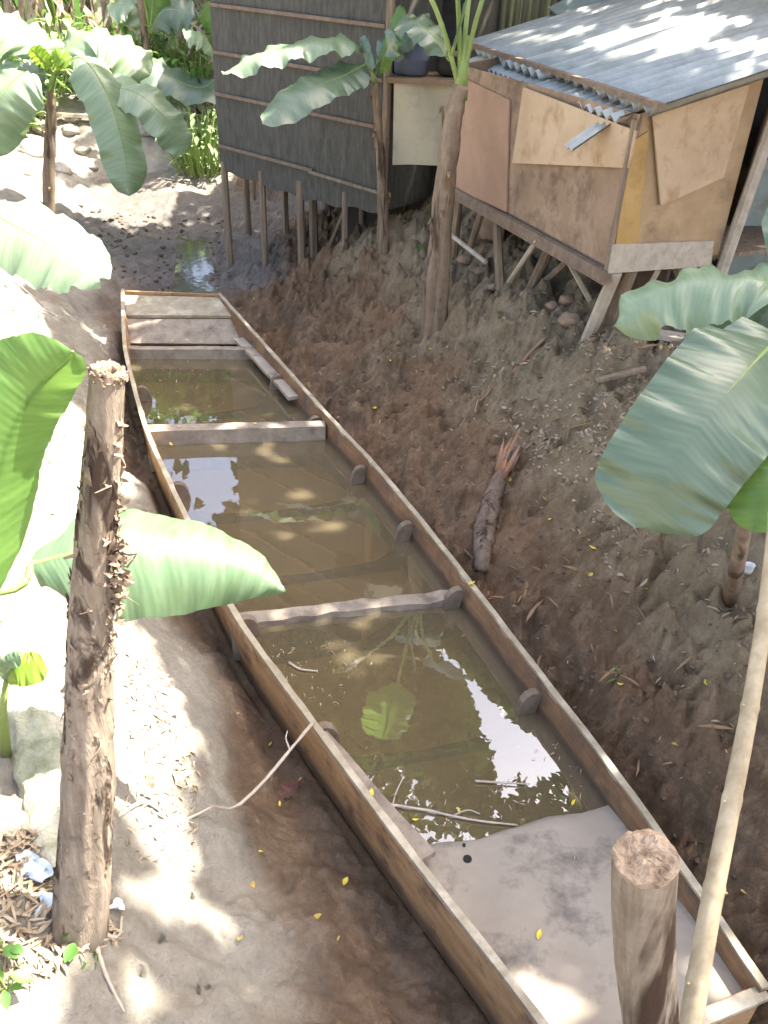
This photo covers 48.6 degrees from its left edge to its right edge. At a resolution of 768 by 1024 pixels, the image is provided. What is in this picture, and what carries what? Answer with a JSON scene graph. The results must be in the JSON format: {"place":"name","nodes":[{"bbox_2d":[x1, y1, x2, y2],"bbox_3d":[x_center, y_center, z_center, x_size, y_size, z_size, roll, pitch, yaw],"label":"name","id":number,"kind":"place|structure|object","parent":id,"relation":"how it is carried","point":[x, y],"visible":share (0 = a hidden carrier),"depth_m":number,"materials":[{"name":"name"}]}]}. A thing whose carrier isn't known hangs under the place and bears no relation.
{"place":"outdoors","nodes":[
{"label":"outdoors","id":0,"kind":"place"},
{"bbox_2d":[78,205,232,291],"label":"gravel","id":1,"kind":"structure","parent":0,"point":[129,234],"depth_m":11.41,"materials":[{"name":"grey gravel"}]},
{"bbox_2d":[170,233,220,292],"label":"creek water","id":2,"kind":"structure","parent":0,"point":[193,266],"depth_m":10.70,"materials":[{"name":"grey liquid"}]},
{"bbox_2d":[0,28,767,1023],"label":"ground","id":3,"kind":"structure","parent":0,"point":[180,954],"depth_m":4.39,"materials":[{"name":"brown soil"}]},
{"bbox_2d":[0,931,23,958],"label":"herb","id":4,"kind":"object","parent":3,"relation":"on","point":[11,951],"visible":1,"depth_m":2.48,"materials":[{"name":"green plant"}]},
{"bbox_2d":[0,966,33,1009],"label":"herb","id":5,"kind":"object","parent":3,"relation":"on","point":[19,976],"visible":1,"depth_m":2.41,"materials":[{"name":"green plant"}]},
{"bbox_2d":[6,163,33,176],"bbox_3d":[-5.434,-5.070,12.696,0.419,0.249,0.399,3,33,0],"label":"stone","id":6,"kind":"object","parent":3,"relation":"on","point":[24,169],"visible":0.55,"depth_m":12.59,"materials":[{"name":"grey stone"}]},
{"bbox_2d":[0,651,46,757],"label":"banana sucker","id":7,"kind":"object","parent":3,"relation":"on","point":[24,669],"visible":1,"depth_m":2.77,"materials":[{"name":"green plant"}]},
{"bbox_2d":[0,268,50,311],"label":"stick","id":8,"kind":"object","parent":3,"relation":"on","point":[16,282],"visible":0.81,"depth_m":7.90,"materials":[{"name":"beige wood"}]},
{"bbox_2d":[1,281,56,315],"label":"stick","id":9,"kind":"object","parent":3,"relation":"on","point":[4,284],"visible":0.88,"depth_m":7.63,"materials":[{"name":"beige wood"}]},
{"bbox_2d":[16,138,42,157],"bbox_3d":[-5.637,-5.772,13.518,0.500,0.319,0.532,22,38,27],"label":"stone","id":10,"kind":"object","parent":3,"relation":"on","point":[31,147],"visible":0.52,"depth_m":13.36,"materials":[{"name":"grey stone"}]},
{"bbox_2d":[0,55,71,105],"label":"bush","id":11,"kind":"object","parent":3,"relation":"on","point":[12,57],"visible":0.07,"depth_m":14.07,"materials":[{"name":"green plant"}]},
{"bbox_2d":[30,118,44,134],"bbox_3d":[-5.642,-6.350,14.043,0.483,0.261,0.471,3,33,0],"label":"stone","id":12,"kind":"object","parent":3,"relation":"on","point":[37,130],"visible":0.28,"depth_m":13.89,"materials":[{"name":"grey stone"}]},
{"bbox_2d":[33,890,52,916],"bbox_3d":[-1.063,1.260,2.727,0.116,0.053,0.093,3,33,0],"label":"plastic bag","id":13,"kind":"object","parent":3,"relation":"on","point":[47,897],"visible":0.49,"depth_m":2.74,"materials":[{"name":"white plastic"}]},
{"bbox_2d":[28,74,70,130],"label":"bush","id":14,"kind":"object","parent":3,"relation":"on","point":[38,122],"visible":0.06,"depth_m":13.70,"materials":[{"name":"green plant"}]},
{"bbox_2d":[0,196,111,293],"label":"banana plant","id":15,"kind":"object","parent":3,"relation":"on","point":[42,246],"visible":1,"depth_m":5.72,"materials":[{"name":"green plant"}]},
{"bbox_2d":[0,646,112,870],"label":"rock","id":16,"kind":"object","parent":3,"relation":"on","point":[35,712],"visible":0.45,"depth_m":3.14,"materials":[{"name":"grey stone"}]},
{"bbox_2d":[36,111,87,117],"bbox_3d":[-5.247,-6.681,14.314,1.397,0.169,0.140,-17,38,-27],"label":"plank","id":17,"kind":"object","parent":3,"relation":"on","point":[72,115],"visible":0.29,"depth_m":14.24,"materials":[{"name":"wood"}]},
{"bbox_2d":[0,825,124,994],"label":"leaf litter","id":18,"kind":"object","parent":3,"relation":"on","point":[23,840],"visible":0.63,"depth_m":2.67,"materials":[{"name":"beige plant"}]},
{"bbox_2d":[8,850,53,883],"bbox_3d":[-1.164,1.178,2.797,0.154,0.060,0.124,3,33,0],"label":"plastic bag","id":19,"kind":"object","parent":18,"relation":"on","point":[35,868],"visible":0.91,"depth_m":2.80,"materials":[{"name":"white plastic"}]},
{"bbox_2d":[55,162,72,174],"bbox_3d":[-5.122,-5.432,13.479,0.377,0.228,0.352,3,33,0],"label":"stone","id":20,"kind":"object","parent":3,"relation":"on","point":[62,167],"visible":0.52,"depth_m":13.37,"materials":[{"name":"grey stone"}]},
{"bbox_2d":[21,9,111,76],"bbox_3d":[-5.693,-8.104,14.758,1.841,1.060,1.810,-17,38,-28],"label":"bush","id":21,"kind":"object","parent":3,"relation":"on","point":[53,34],"visible":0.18,"depth_m":14.52,"materials":[{"name":"green plant"}]},
{"bbox_2d":[61,933,78,962],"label":"herb","id":22,"kind":"object","parent":3,"relation":"on","point":[70,951],"visible":0.65,"depth_m":2.62,"materials":[{"name":"green plant"}]},
{"bbox_2d":[61,124,80,135],"bbox_3d":[-5.276,-6.399,14.270,0.322,0.216,0.324,3,33,0],"label":"stone","id":23,"kind":"object","parent":3,"relation":"on","point":[69,129],"visible":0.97,"depth_m":14.18,"materials":[{"name":"grey stone"}]},
{"bbox_2d":[74,144,91,154],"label":"stone","id":24,"kind":"object","parent":3,"relation":"on","point":[81,149],"visible":0.98,"depth_m":14.06,"materials":[{"name":"grey stone"}]},
{"bbox_2d":[80,953,102,970],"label":"herb","id":25,"kind":"object","parent":3,"relation":"on","point":[84,964],"visible":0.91,"depth_m":2.66,"materials":[{"name":"green plant"}]},
{"bbox_2d":[86,162,98,170],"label":"stone","id":26,"kind":"object","parent":3,"relation":"on","point":[92,166],"visible":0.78,"depth_m":13.88,"materials":[{"name":"grey stone"}]},
{"bbox_2d":[50,359,136,952],"bbox_3d":[-0.827,0.576,2.314,0.496,2.040,0.196,-10,35,-19],"label":"dead stump","id":27,"kind":"object","parent":3,"relation":"on","point":[98,583],"visible":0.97,"depth_m":2.21,"materials":[{"name":"brown wood"}]},
{"bbox_2d":[0,7,192,213],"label":"banana plant","id":28,"kind":"object","parent":3,"relation":"on","point":[117,99],"visible":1,"depth_m":10.37,"materials":[{"name":"green plant"}]},
{"bbox_2d":[59,37,134,96],"bbox_3d":[-5.095,-7.651,14.757,1.585,1.019,1.840,3,33,0],"label":"bush","id":29,"kind":"object","parent":3,"relation":"on","point":[69,86],"visible":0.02,"depth_m":14.58,"materials":[{"name":"green plant"}]},
{"bbox_2d":[0,300,204,869],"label":"leaf litter","id":30,"kind":"object","parent":3,"relation":"on","point":[180,759],"visible":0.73,"depth_m":3.63,"materials":[{"name":"plant"}]},
{"bbox_2d":[0,0,212,77],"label":"undergrowth","id":31,"kind":"object","parent":3,"relation":"on","point":[60,10],"visible":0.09,"depth_m":15.42,"materials":[{"name":"green plant"}]},
{"bbox_2d":[95,946,124,1012],"bbox_3d":[-0.868,1.473,2.679,0.023,0.085,0.206,-19,39,-30],"label":"stick","id":32,"kind":"object","parent":3,"relation":"on","point":[104,970],"visible":1,"depth_m":2.67,"materials":[{"name":"beige wood"}]},
{"bbox_2d":[107,916,122,939],"bbox_3d":[-0.904,1.375,2.813,0.069,0.101,0.126,26,40,32],"label":"stick","id":33,"kind":"object","parent":3,"relation":"on","point":[114,936],"visible":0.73,"depth_m":2.83,"materials":[{"name":"beige wood"}]},
{"bbox_2d":[109,898,124,909],"bbox_3d":[-0.916,1.348,2.921,0.057,0.018,0.045,3,33,0],"label":"wrapper","id":34,"kind":"object","parent":3,"relation":"on","point":[118,903],"visible":0.94,"depth_m":2.92,"materials":[{"name":"white plastic"}]},
{"bbox_2d":[70,19,166,83],"bbox_3d":[-4.651,-8.268,15.297,1.792,1.031,1.567,3,33,0],"label":"bush","id":35,"kind":"object","parent":3,"relation":"on","point":[125,29],"visible":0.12,"depth_m":14.86,"materials":[{"name":"green plant"}]},
{"bbox_2d":[0,332,285,621],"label":"banana plant","id":36,"kind":"object","parent":3,"relation":"on","point":[179,567],"visible":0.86,"depth_m":2.75,"materials":[{"name":"green plant"}]},
{"bbox_2d":[139,125,150,136],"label":"stone","id":37,"kind":"object","parent":3,"relation":"on","point":[144,132],"visible":0.27,"depth_m":14.73,"materials":[{"name":"grey stone"}]},
{"bbox_2d":[107,0,195,49],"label":"banana plant","id":38,"kind":"object","parent":3,"relation":"on","point":[167,16],"visible":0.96,"depth_m":14.47,"materials":[{"name":"green plant"}]},
{"bbox_2d":[118,800,194,821],"bbox_3d":[-0.914,1.196,3.377,0.300,0.236,0.083,-17,38,-28],"label":"stick","id":39,"kind":"object","parent":3,"relation":"on","point":[134,805],"visible":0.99,"depth_m":3.37,"materials":[{"name":"beige wood"}]},
{"bbox_2d":[112,20,208,72],"bbox_3d":[-3.865,-8.318,15.477,1.883,1.114,1.984,3,33,0],"label":"bush","id":40,"kind":"object","parent":3,"relation":"on","point":[172,45],"visible":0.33,"depth_m":15.14,"materials":[{"name":"plant"}]},
{"bbox_2d":[140,1,215,121],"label":"banana plant","id":41,"kind":"object","parent":3,"relation":"on","point":[182,86],"visible":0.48,"depth_m":14.21,"materials":[{"name":"green plant"}]},
{"bbox_2d":[152,48,213,105],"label":"bush","id":42,"kind":"object","parent":3,"relation":"on","point":[195,70],"visible":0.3,"depth_m":14.97,"materials":[{"name":"green plant"}]},
{"bbox_2d":[140,100,228,177],"bbox_3d":[-2.985,-6.075,13.940,1.843,0.981,1.811,3,33,0],"label":"shrub","id":43,"kind":"object","parent":3,"relation":"on","point":[193,160],"visible":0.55,"depth_m":13.87,"materials":[{"name":"green plant"}]},
{"bbox_2d":[175,106,197,118],"bbox_3d":[-3.566,-7.152,15.225,0.409,0.240,0.402,10,34,11],"label":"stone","id":44,"kind":"object","parent":3,"relation":"on","point":[191,110],"visible":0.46,"depth_m":15.10,"materials":[{"name":"stone"}]},
{"bbox_2d":[174,101,218,149],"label":"shrub","id":45,"kind":"object","parent":3,"relation":"on","point":[193,115],"visible":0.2,"depth_m":14.30,"materials":[{"name":"green plant"}]},
{"bbox_2d":[196,101,214,113],"bbox_3d":[-3.152,-7.306,15.342,0.445,0.274,0.457,3,33,0],"label":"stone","id":46,"kind":"object","parent":3,"relation":"on","point":[203,107],"visible":0.16,"depth_m":15.18,"materials":[{"name":"grey stone"}]},
{"bbox_2d":[159,720,314,829],"bbox_3d":[-0.562,1.141,3.611,0.138,0.126,0.869,27,40,32],"label":"twig","id":47,"kind":"object","parent":3,"relation":"on","point":[270,773],"visible":1,"depth_m":3.59,"materials":[{"name":"beige wood"}]},
{"bbox_2d":[278,781,299,799],"bbox_3d":[-0.486,1.351,4.128,0.143,0.044,0.112,3,33,0],"label":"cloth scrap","id":48,"kind":"object","parent":3,"relation":"on","point":[295,784],"visible":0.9,"depth_m":4.14,"materials":[{"name":"fabric"}]},
{"bbox_2d":[221,5,434,255],"bbox_3d":[-0.404,-3.418,7.956,2.105,2.312,0.637,-13,36,-23],"label":"banana plant","id":49,"kind":"object","parent":3,"relation":"on","point":[302,97],"visible":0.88,"depth_m":7.52,"materials":[{"name":"green plant"}]},
{"bbox_2d":[343,877,347,884],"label":"fallen leaf","id":50,"kind":"object","parent":3,"relation":"on","point":[345,880],"visible":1,"depth_m":3.73,"materials":[{"name":"yellow plant"}]},
{"bbox_2d":[209,0,507,267],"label":"stilt house","id":51,"kind":"structure","parent":3,"relation":"on","point":[325,154],"depth_m":9.17,"materials":[{"name":"grey wood"}]},
{"bbox_2d":[338,0,464,242],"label":"lean to","id":52,"kind":"object","parent":3,"relation":"on","point":[420,101],"visible":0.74,"depth_m":8.29,"materials":[{"name":"wood"}]},
{"bbox_2d":[394,43,429,76],"bbox_3d":[0.270,-4.394,8.111,0.352,0.400,0.352,3,33,0],"label":"water drum","id":53,"kind":"object","parent":52,"relation":"on","point":[415,61],"visible":0.44,"depth_m":8.04,"materials":[{"name":"plastic"}]},
{"bbox_2d":[436,47,456,76],"bbox_3d":[0.638,-4.340,8.194,0.280,0.250,0.280,3,33,0],"label":"cooking pot","id":54,"kind":"object","parent":52,"relation":"on","point":[443,67],"visible":0.31,"depth_m":8.12,"materials":[{"name":"metal"}]},
{"bbox_2d":[384,0,484,342],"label":"banana plant","id":55,"kind":"object","parent":3,"relation":"on","point":[426,35],"visible":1,"depth_m":6.42,"materials":[{"name":"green plant"}]},
{"bbox_2d":[121,289,767,1023],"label":"wooden boat","id":56,"kind":"object","parent":3,"relation":"on","point":[443,689],"visible":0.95,"depth_m":4.60,"materials":[{"name":"brown wood"}]},
{"bbox_2d":[536,929,541,939],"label":"fallen leaf","id":57,"kind":"object","parent":56,"relation":"on","point":[539,934],"visible":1,"depth_m":3.25,"materials":[{"name":"yellow plant"}]},
{"bbox_2d":[453,818,690,981],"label":"deck crumbs","id":58,"kind":"object","parent":56,"relation":"on","point":[562,897],"visible":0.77,"depth_m":3.41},
{"label":"water","id":59,"kind":"structure","parent":56,"relation":"in","visible":0},
{"bbox_2d":[288,661,315,671],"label":"twig","id":60,"kind":"object","parent":59,"relation":"on","point":[293,665],"visible":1,"depth_m":4.48,"materials":[{"name":"beige wood"}]},
{"bbox_2d":[146,359,581,820],"bbox_3d":[-0.769,0.008,5.736,1.230,0.029,5.658,-15,37,-26],"label":"floating debris","id":61,"kind":"object","parent":59,"relation":"on","point":[348,677],"visible":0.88,"depth_m":4.30,"materials":[{"name":"brown plant"}]},
{"bbox_2d":[391,776,517,825],"bbox_3d":[0.258,1.287,3.799,0.665,0.059,0.199,3,33,0],"label":"twig","id":62,"kind":"object","parent":59,"relation":"on","point":[433,811],"visible":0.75,"depth_m":3.77,"materials":[{"name":"beige wood"}]},
{"bbox_2d":[475,780,529,784],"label":"twig","id":63,"kind":"object","parent":59,"relation":"on","point":[487,781],"visible":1,"depth_m":3.92,"materials":[{"name":"beige wood"}]},
{"bbox_2d":[457,255,472,264],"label":"stone","id":64,"kind":"object","parent":3,"relation":"on","point":[464,259],"visible":1,"depth_m":7.69,"materials":[{"name":"brown stone"}]},
{"bbox_2d":[474,268,484,275],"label":"stone","id":65,"kind":"object","parent":3,"relation":"on","point":[480,271],"visible":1,"depth_m":7.39,"materials":[{"name":"brown stone"}]},
{"bbox_2d":[487,283,495,291],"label":"stone","id":66,"kind":"object","parent":3,"relation":"on","point":[491,287],"visible":0.89,"depth_m":7.10,"materials":[{"name":"stone"}]},
{"bbox_2d":[472,429,522,573],"bbox_3d":[0.691,-0.074,5.358,0.184,0.652,0.818,13,34,15],"label":"broken log","id":67,"kind":"object","parent":3,"relation":"on","point":[486,522],"visible":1,"depth_m":5.37,"materials":[{"name":"brown wood"}]},
{"bbox_2d":[474,336,546,412],"bbox_3d":[0.921,-0.997,6.201,0.605,0.490,0.199,-8,35,-17],"label":"root","id":68,"kind":"object","parent":3,"relation":"on","point":[538,344],"visible":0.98,"depth_m":6.21,"materials":[{"name":"brown wood"}]},
{"bbox_2d":[519,288,535,296],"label":"stone","id":69,"kind":"object","parent":3,"relation":"on","point":[524,290],"visible":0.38,"depth_m":6.70,"materials":[{"name":"brown stone"}]},
{"bbox_2d":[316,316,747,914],"bbox_3d":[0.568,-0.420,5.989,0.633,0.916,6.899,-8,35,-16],"label":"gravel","id":70,"kind":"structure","parent":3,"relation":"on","point":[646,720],"depth_m":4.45,"materials":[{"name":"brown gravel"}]},
{"bbox_2d":[313,271,755,843],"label":"leaf litter","id":71,"kind":"object","parent":3,"relation":"on","point":[537,501],"visible":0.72,"depth_m":5.56,"materials":[{"name":"brown plant"}]},
{"bbox_2d":[499,0,602,30],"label":"back house","id":72,"kind":"structure","parent":3,"relation":"on","point":[517,12],"depth_m":9.23,"materials":[{"name":"wood"}]},
{"bbox_2d":[545,301,559,310],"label":"stone","id":73,"kind":"object","parent":3,"relation":"on","point":[552,305],"visible":0.96,"depth_m":6.42,"materials":[{"name":"brown stone"}]},
{"bbox_2d":[559,294,574,305],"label":"stone","id":74,"kind":"object","parent":3,"relation":"on","point":[566,299],"visible":0.96,"depth_m":6.39,"materials":[{"name":"brown stone"}]},
{"bbox_2d":[557,311,581,327],"bbox_3d":[1.370,-1.413,6.263,0.190,0.122,0.186,3,33,0],"label":"stone","id":75,"kind":"object","parent":3,"relation":"on","point":[566,318],"visible":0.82,"depth_m":6.20,"materials":[{"name":"brown stone"}]},
{"bbox_2d":[500,327,685,592],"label":"gravel","id":76,"kind":"structure","parent":3,"relation":"on","point":[622,417],"depth_m":5.42,"materials":[{"name":"gravel"}]},
{"bbox_2d":[464,310,732,842],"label":"dry sheaths","id":77,"kind":"object","parent":3,"relation":"on","point":[532,611],"visible":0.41,"depth_m":4.69,"materials":[{"name":"brown plant"}]},
{"bbox_2d":[442,275,757,630],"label":"leaf litter","id":78,"kind":"object","parent":3,"relation":"on","point":[684,544],"visible":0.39,"depth_m":5.66,"materials":[{"name":"brown plant"}]},
{"bbox_2d":[451,0,767,340],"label":"plywood hut","id":79,"kind":"object","parent":3,"relation":"on","point":[604,143],"visible":0.92,"depth_m":5.85,"materials":[{"name":"brown wood"}]},
{"bbox_2d":[606,665,620,682],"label":"herb","id":80,"kind":"object","parent":3,"relation":"on","point":[617,669],"visible":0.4,"depth_m":4.22,"materials":[{"name":"green plant"}]},
{"bbox_2d":[595,365,646,383],"bbox_3d":[1.554,-0.902,5.578,0.316,0.124,0.053,3,33,0],"label":"plank","id":81,"kind":"object","parent":3,"relation":"on","point":[624,373],"visible":1,"depth_m":5.57,"materials":[{"name":"brown wood"}]},
{"bbox_2d":[611,828,679,1023],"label":"wooden post","id":82,"kind":"object","parent":3,"relation":"on","point":[645,866],"visible":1,"depth_m":1.66,"materials":[{"name":"brown wood"}]},
{"bbox_2d":[657,329,685,341],"bbox_3d":[2.011,-1.193,5.811,0.447,0.060,0.120,19,36,23],"label":"plank","id":83,"kind":"object","parent":3,"relation":"on","point":[667,335],"visible":0.29,"depth_m":5.80,"materials":[{"name":"grey wood"}]},
{"bbox_2d":[595,207,767,535],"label":"banana plant","id":84,"kind":"object","parent":3,"relation":"on","point":[685,452],"visible":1,"depth_m":2.45,"materials":[{"name":"green plant"}]},
{"bbox_2d":[679,512,767,1023],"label":"bamboo pole","id":85,"kind":"object","parent":3,"relation":"on","point":[696,987],"visible":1,"depth_m":2.28,"materials":[{"name":"beige wood"}]},
{"bbox_2d":[722,525,751,607],"bbox_3d":[1.555,0.199,3.725,0.076,0.885,0.582,22,38,27],"label":"banana sucker","id":86,"kind":"object","parent":3,"relation":"on","point":[734,578],"visible":0.75,"depth_m":3.71,"materials":[{"name":"brown plant"}]},
{"bbox_2d":[728,78,767,274],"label":"green hut","id":87,"kind":"object","parent":3,"relation":"on","point":[758,208],"visible":0.23,"depth_m":6.63,"materials":[{"name":"wood"}]},
{"bbox_2d":[744,561,755,574],"bbox_3d":[1.763,0.273,4.107,0.052,0.047,0.052,3,33,0],"label":"plastic cup","id":88,"kind":"object","parent":3,"relation":"on","point":[750,567],"visible":0.79,"depth_m":4.10,"materials":[{"name":"white plastic"}]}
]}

